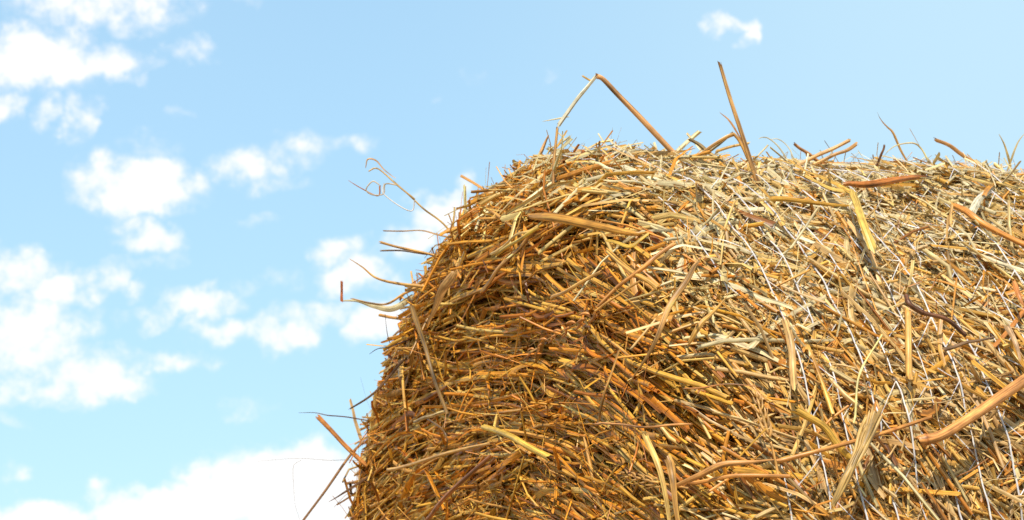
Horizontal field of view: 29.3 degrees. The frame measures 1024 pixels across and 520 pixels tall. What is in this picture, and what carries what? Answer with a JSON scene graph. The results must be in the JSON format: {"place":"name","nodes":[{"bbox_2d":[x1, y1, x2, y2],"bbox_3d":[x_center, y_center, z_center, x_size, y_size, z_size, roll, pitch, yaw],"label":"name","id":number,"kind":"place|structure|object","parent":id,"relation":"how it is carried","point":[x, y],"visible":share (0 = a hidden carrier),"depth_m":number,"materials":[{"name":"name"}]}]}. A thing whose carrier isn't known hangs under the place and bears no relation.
{"place":"outdoors","nodes":[
{"label":"outdoors","id":0,"kind":"place"},
{"bbox_2d":[0,0,1023,519],"label":"sky","id":1,"kind":"structure","parent":0,"point":[182,220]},
{"label":"ground","id":2,"kind":"structure","parent":0,"visible":0},
{"bbox_2d":[334,128,1023,519],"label":"straw bale","id":3,"kind":"object","parent":2,"relation":"on","point":[828,284],"visible":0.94,"depth_m":2.21,"materials":[{"name":"yellow plant"}]},
{"bbox_2d":[265,458,356,460],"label":"straw leaf","id":4,"kind":"object","parent":3,"relation":"attached to","point":[301,458],"visible":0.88,"depth_m":2.86,"materials":[{"name":"plant"}]},
{"bbox_2d":[302,440,364,519],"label":"straw stalk","id":5,"kind":"object","parent":3,"relation":"attached to","point":[330,483],"visible":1,"depth_m":2.85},
{"bbox_2d":[303,412,367,420],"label":"straw leaf","id":6,"kind":"object","parent":3,"relation":"attached to","point":[338,416],"visible":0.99,"depth_m":2.84,"materials":[{"name":"plant"}]},
{"bbox_2d":[315,414,366,466],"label":"straw stalk","id":7,"kind":"object","parent":3,"relation":"attached to","point":[328,427],"visible":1,"depth_m":2.83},
{"bbox_2d":[329,477,369,501],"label":"straw leaf","id":8,"kind":"object","parent":3,"relation":"attached to","point":[356,484],"visible":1,"depth_m":2.80,"materials":[{"name":"brown plant"}]},
{"bbox_2d":[349,399,361,440],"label":"straw leaf","id":9,"kind":"object","parent":3,"relation":"attached to","point":[355,422],"visible":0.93,"depth_m":2.85,"materials":[{"name":"beige plant"}]},
{"bbox_2d":[348,358,405,409],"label":"straw leaf","id":10,"kind":"object","parent":3,"relation":"attached to","point":[386,379],"visible":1,"depth_m":2.71,"materials":[{"name":"brown plant"}]},
{"bbox_2d":[343,294,414,311],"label":"straw leaf","id":11,"kind":"object","parent":3,"relation":"attached to","point":[399,305],"visible":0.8,"depth_m":2.73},
{"bbox_2d":[340,280,342,301],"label":"straw stalk","id":12,"kind":"object","parent":11,"relation":"attached to","point":[341,292],"visible":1,"depth_m":2.70,"materials":[{"name":"brown plant"}]},
{"bbox_2d":[350,284,422,305],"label":"straw stalk","id":13,"kind":"object","parent":3,"relation":"attached to","point":[401,295],"visible":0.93,"depth_m":2.68,"materials":[{"name":"brown plant"}]},
{"bbox_2d":[350,259,427,287],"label":"straw leaf","id":14,"kind":"object","parent":3,"relation":"attached to","point":[399,283],"visible":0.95,"depth_m":2.67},
{"bbox_2d":[370,339,408,353],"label":"straw stalk","id":15,"kind":"object","parent":3,"relation":"attached to","point":[392,345],"visible":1,"depth_m":2.70,"materials":[{"name":"brown plant"}]},
{"bbox_2d":[348,158,456,240],"bbox_3d":[-0.143,-0.077,2.588,0.147,0.115,0.010,0,-11,-7],"label":"grass wisp","id":16,"kind":"object","parent":3,"relation":"attached to","point":[412,197],"depth_m":2.59,"materials":[{"name":"plant"}]},
{"bbox_2d":[382,250,425,254],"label":"straw stalk","id":17,"kind":"object","parent":3,"relation":"attached to","point":[404,251],"visible":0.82,"depth_m":2.69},
{"bbox_2d":[379,241,438,256],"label":"straw stalk","id":18,"kind":"object","parent":3,"relation":"attached to","point":[405,248],"visible":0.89,"depth_m":2.65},
{"bbox_2d":[383,230,451,237],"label":"straw stalk","id":19,"kind":"object","parent":3,"relation":"attached to","point":[415,230],"visible":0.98,"depth_m":2.59,"materials":[{"name":"beige plant"}]},
{"bbox_2d":[409,303,448,413],"bbox_3d":[-0.110,0.128,2.561,0.009,0.167,0.122,4,-12,-24],"label":"straw leaf","id":20,"kind":"object","parent":3,"relation":"attached to","point":[421,334],"visible":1,"depth_m":2.56,"materials":[{"name":"brown plant"}]},
{"bbox_2d":[413,410,447,422],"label":"straw leaf","id":21,"kind":"object","parent":3,"relation":"attached to","point":[428,416],"visible":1,"depth_m":2.54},
{"bbox_2d":[427,418,447,456],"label":"straw leaf","id":22,"kind":"object","parent":3,"relation":"attached to","point":[438,425],"visible":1,"depth_m":2.49,"materials":[{"name":"brown plant"}]},
{"bbox_2d":[386,442,491,471],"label":"straw stalk","id":23,"kind":"object","parent":3,"relation":"attached to","point":[436,456],"visible":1,"depth_m":2.50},
{"bbox_2d":[426,269,457,326],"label":"straw leaf","id":24,"kind":"object","parent":3,"relation":"attached to","point":[447,283],"visible":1,"depth_m":2.50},
{"bbox_2d":[425,454,492,519],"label":"straw stalk","id":25,"kind":"object","parent":3,"relation":"attached to","point":[457,485],"visible":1,"depth_m":2.44,"materials":[{"name":"brown plant"}]},
{"bbox_2d":[480,227,534,292],"bbox_3d":[-0.009,0.001,2.363,0.014,0.054,0.152,4,-12,-26],"label":"straw stalk","id":26,"kind":"object","parent":3,"relation":"attached to","point":[505,261],"visible":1,"depth_m":2.35,"materials":[{"name":"brown plant"}]},
{"bbox_2d":[490,221,542,254],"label":"straw stalk","id":27,"kind":"object","parent":3,"relation":"attached to","point":[509,241],"visible":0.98,"depth_m":2.35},
{"bbox_2d":[481,424,552,460],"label":"straw stalk","id":28,"kind":"object","parent":3,"relation":"attached to","point":[524,444],"visible":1,"depth_m":2.28,"materials":[{"name":"yellow plant"}]},
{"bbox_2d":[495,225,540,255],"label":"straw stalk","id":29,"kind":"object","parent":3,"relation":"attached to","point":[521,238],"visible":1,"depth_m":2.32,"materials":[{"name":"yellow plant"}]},
{"bbox_2d":[531,135,548,167],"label":"straw stalk","id":30,"kind":"object","parent":3,"relation":"attached to","point":[543,146],"visible":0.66,"depth_m":2.54,"materials":[{"name":"plant"}]},
{"bbox_2d":[549,270,603,299],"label":"straw stalk","id":31,"kind":"object","parent":3,"relation":"attached to","point":[572,287],"visible":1,"depth_m":2.18,"materials":[{"name":"beige plant"}]},
{"bbox_2d":[524,280,640,361],"bbox_3d":[0.065,0.070,2.194,0.028,0.060,0.235,6,-13,-32],"label":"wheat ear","id":32,"kind":"object","parent":3,"relation":"attached to","point":[579,321],"visible":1,"depth_m":2.16},
{"bbox_2d":[527,212,646,235],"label":"straw leaf","id":33,"kind":"object","parent":3,"relation":"attached to","point":[571,220],"visible":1,"depth_m":2.21,"materials":[{"name":"plant"}]},
{"bbox_2d":[542,73,675,182],"bbox_3d":[0.119,-0.161,2.395,0.164,0.136,0.029,-2,-11,2],"label":"folded stalk","id":34,"kind":"object","parent":3,"relation":"attached to","point":[641,119],"visible":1,"depth_m":2.40,"materials":[{"name":"plant"}]},
{"bbox_2d":[598,349,619,421],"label":"straw stalk","id":35,"kind":"object","parent":3,"relation":"attached to","point":[605,390],"visible":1,"depth_m":2.08,"materials":[{"name":"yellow plant"}]},
{"bbox_2d":[605,231,649,247],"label":"straw stalk","id":36,"kind":"object","parent":3,"relation":"attached to","point":[635,243],"visible":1,"depth_m":2.15,"materials":[{"name":"yellow plant"}]},
{"bbox_2d":[605,248,659,290],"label":"straw stalk","id":37,"kind":"object","parent":3,"relation":"attached to","point":[622,264],"visible":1,"depth_m":2.12,"materials":[{"name":"yellow plant"}]},
{"bbox_2d":[596,240,676,306],"bbox_3d":[0.133,0.014,2.121,0.094,0.070,0.022,-4,-12,17],"label":"straw stalk","id":38,"kind":"object","parent":3,"relation":"attached to","point":[644,266],"visible":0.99,"depth_m":2.12,"materials":[{"name":"plant"}]},
{"bbox_2d":[594,422,691,427],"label":"straw stalk","id":39,"kind":"object","parent":3,"relation":"attached to","point":[635,426],"visible":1,"depth_m":2.02,"materials":[{"name":"orange plant"}]},
{"bbox_2d":[618,467,687,489],"bbox_3d":[0.137,0.224,2.011,0.018,0.030,0.114,7,-14,-36],"label":"wheat ear","id":40,"kind":"object","parent":3,"relation":"attached to","point":[651,480],"visible":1,"depth_m":2.00},
{"bbox_2d":[642,433,670,519],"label":"straw leaf","id":41,"kind":"object","parent":3,"relation":"attached to","point":[649,445],"visible":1,"depth_m":1.99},
{"bbox_2d":[630,259,700,380],"bbox_3d":[0.162,0.062,2.065,0.082,0.133,0.029,-1,-11,1],"label":"straw leaf","id":42,"kind":"object","parent":3,"relation":"attached to","point":[677,293],"visible":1,"depth_m":2.06,"materials":[{"name":"beige plant"}]},
{"bbox_2d":[664,454,679,519],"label":"straw leaf","id":43,"kind":"object","parent":3,"relation":"attached to","point":[670,466],"visible":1,"depth_m":1.97,"materials":[{"name":"beige plant"}]},
{"bbox_2d":[687,296,726,344],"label":"straw leaf","id":44,"kind":"object","parent":3,"relation":"attached to","point":[699,325],"visible":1,"depth_m":2.03,"materials":[{"name":"yellow plant"}]},
{"bbox_2d":[688,138,726,164],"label":"straw stalk","id":45,"kind":"object","parent":3,"relation":"attached to","point":[701,146],"visible":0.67,"depth_m":2.48,"materials":[{"name":"brown plant"}]},
{"bbox_2d":[693,133,747,161],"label":"straw stalk","id":46,"kind":"object","parent":3,"relation":"attached to","point":[722,139],"visible":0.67,"depth_m":2.46,"materials":[{"name":"brown plant"}]},
{"bbox_2d":[683,384,759,389],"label":"straw leaf","id":47,"kind":"object","parent":3,"relation":"attached to","point":[717,385],"visible":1,"depth_m":1.99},
{"bbox_2d":[676,459,773,486],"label":"straw leaf","id":48,"kind":"object","parent":3,"relation":"attached to","point":[709,470],"visible":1,"depth_m":1.95,"materials":[{"name":"plant"}]},
{"bbox_2d":[719,112,740,139],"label":"straw leaf","id":49,"kind":"object","parent":3,"relation":"attached to","point":[733,126],"visible":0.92,"depth_m":2.48,"materials":[{"name":"beige plant"}]},
{"bbox_2d":[715,142,749,152],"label":"straw stalk","id":50,"kind":"object","parent":3,"relation":"attached to","point":[726,147],"visible":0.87,"depth_m":2.48,"materials":[{"name":"brown plant"}]},
{"bbox_2d":[717,61,760,184],"bbox_3d":[0.272,-0.163,2.355,0.063,0.151,0.008,8,-15,-40],"label":"straw stalk","id":51,"kind":"object","parent":3,"relation":"attached to","point":[745,144],"visible":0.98,"depth_m":2.35,"materials":[{"name":"brown plant"}]},
{"bbox_2d":[688,473,793,484],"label":"straw stalk","id":52,"kind":"object","parent":3,"relation":"attached to","point":[708,480],"visible":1,"depth_m":1.94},
{"bbox_2d":[748,378,778,473],"bbox_3d":[0.251,0.168,1.964,0.036,0.102,0.016,-8,-13,31],"label":"wheat ear","id":53,"kind":"object","parent":3,"relation":"attached to","point":[764,416],"visible":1,"depth_m":1.96},
{"bbox_2d":[759,137,786,156],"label":"straw leaf","id":54,"kind":"object","parent":3,"relation":"attached to","point":[776,144],"visible":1,"depth_m":2.52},
{"bbox_2d":[772,138,793,157],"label":"straw leaf","id":55,"kind":"object","parent":3,"relation":"attached to","point":[787,146],"visible":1,"depth_m":2.52,"materials":[{"name":"beige plant"}]},
{"bbox_2d":[781,316,797,390],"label":"straw leaf","id":56,"kind":"object","parent":3,"relation":"attached to","point":[791,351],"visible":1,"depth_m":2.01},
{"bbox_2d":[767,196,851,206],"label":"straw leaf","id":57,"kind":"object","parent":3,"relation":"attached to","point":[787,199],"visible":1,"depth_m":2.25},
{"bbox_2d":[793,142,826,166],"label":"straw stalk","id":58,"kind":"object","parent":3,"relation":"attached to","point":[803,150],"visible":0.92,"depth_m":2.53,"materials":[{"name":"brown plant"}]},
{"bbox_2d":[790,406,851,459],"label":"straw stalk","id":59,"kind":"object","parent":3,"relation":"attached to","point":[825,428],"visible":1,"depth_m":1.97,"materials":[{"name":"yellow plant"}]},
{"bbox_2d":[797,139,850,165],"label":"straw stalk","id":60,"kind":"object","parent":3,"relation":"attached to","point":[828,150],"visible":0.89,"depth_m":2.52,"materials":[{"name":"brown plant"}]},
{"bbox_2d":[788,159,876,253],"bbox_3d":[0.375,-0.067,2.330,0.033,0.177,0.277,2,-11,-16],"label":"straw leaf","id":61,"kind":"object","parent":3,"relation":"attached to","point":[866,232],"visible":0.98,"depth_m":2.25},
{"bbox_2d":[812,142,858,165],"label":"straw stalk","id":62,"kind":"object","parent":3,"relation":"attached to","point":[851,147],"visible":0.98,"depth_m":2.52,"materials":[{"name":"beige plant"}]},
{"bbox_2d":[774,415,933,463],"bbox_3d":[0.352,0.180,1.985,0.195,0.055,0.023,4,-12,-24],"label":"straw stalk","id":63,"kind":"object","parent":3,"relation":"attached to","point":[819,450],"visible":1,"depth_m":1.96,"materials":[{"name":"plant"}]},
{"bbox_2d":[830,405,882,506],"bbox_3d":[0.350,0.195,1.966,0.078,0.107,0.017,7,-14,-36],"label":"straw bundle","id":64,"kind":"object","parent":3,"relation":"attached to","point":[872,419],"visible":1,"depth_m":1.96,"materials":[{"name":"beige plant"}]},
{"bbox_2d":[853,334,882,422],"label":"straw stalk","id":65,"kind":"object","parent":3,"relation":"attached to","point":[858,378],"visible":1,"depth_m":2.02,"materials":[{"name":"yellow plant"}]},
{"bbox_2d":[875,145,884,165],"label":"straw stalk","id":66,"kind":"object","parent":3,"relation":"attached to","point":[880,155],"visible":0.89,"depth_m":2.56,"materials":[{"name":"brown plant"}]},
{"bbox_2d":[878,115,907,160],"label":"straw leaf","id":67,"kind":"object","parent":3,"relation":"attached to","point":[897,142],"visible":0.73,"depth_m":2.60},
{"bbox_2d":[843,175,948,187],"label":"straw leaf","id":68,"kind":"object","parent":3,"relation":"attached to","point":[875,183],"visible":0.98,"depth_m":2.37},
{"bbox_2d":[887,142,928,160],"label":"straw leaf","id":69,"kind":"object","parent":3,"relation":"attached to","point":[912,143],"visible":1,"depth_m":2.58,"materials":[{"name":"beige plant"}]},
{"bbox_2d":[904,308,913,379],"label":"straw stalk","id":70,"kind":"object","parent":3,"relation":"attached to","point":[908,344],"visible":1,"depth_m":2.07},
{"bbox_2d":[904,293,966,337],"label":"dry twig","id":71,"kind":"object","parent":3,"relation":"attached to","point":[912,306],"visible":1,"depth_m":2.12,"materials":[{"name":"plant"}]},
{"bbox_2d":[934,138,976,165],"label":"straw stalk","id":72,"kind":"object","parent":3,"relation":"attached to","point":[955,149],"visible":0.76,"depth_m":2.64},
{"bbox_2d":[943,336,994,351],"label":"straw leaf","id":73,"kind":"object","parent":3,"relation":"attached to","point":[961,344],"visible":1,"depth_m":2.12,"materials":[{"name":"brown plant"}]},
{"bbox_2d":[915,374,1023,445],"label":"straw stalk","id":74,"kind":"object","parent":3,"relation":"attached to","point":[990,403],"visible":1,"depth_m":2.04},
{"bbox_2d":[969,186,994,213],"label":"straw leaf","id":75,"kind":"object","parent":3,"relation":"attached to","point":[976,202],"visible":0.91,"depth_m":2.37,"materials":[{"name":"beige plant"}]},
{"bbox_2d":[952,203,1023,247],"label":"straw stalk","id":76,"kind":"object","parent":3,"relation":"attached to","point":[970,214],"visible":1,"depth_m":2.32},
{"bbox_2d":[999,134,1011,170],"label":"straw leaf","id":77,"kind":"object","parent":3,"relation":"attached to","point":[1008,157],"visible":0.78,"depth_m":2.65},
{"bbox_2d":[1004,324,1020,360],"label":"straw leaf","id":78,"kind":"object","parent":3,"relation":"attached to","point":[1009,331],"visible":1,"depth_m":2.15,"materials":[{"name":"beige plant"}]},
{"bbox_2d":[1006,134,1023,171],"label":"straw leaf","id":79,"kind":"object","parent":3,"relation":"attached to","point":[1013,153],"visible":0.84,"depth_m":2.65,"materials":[{"name":"beige plant"}]},
{"bbox_2d":[1012,279,1023,305],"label":"straw leaf","id":80,"kind":"object","parent":3,"relation":"attached to","point":[1016,290],"visible":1,"depth_m":2.21,"materials":[{"name":"orange plant"}]}
]}

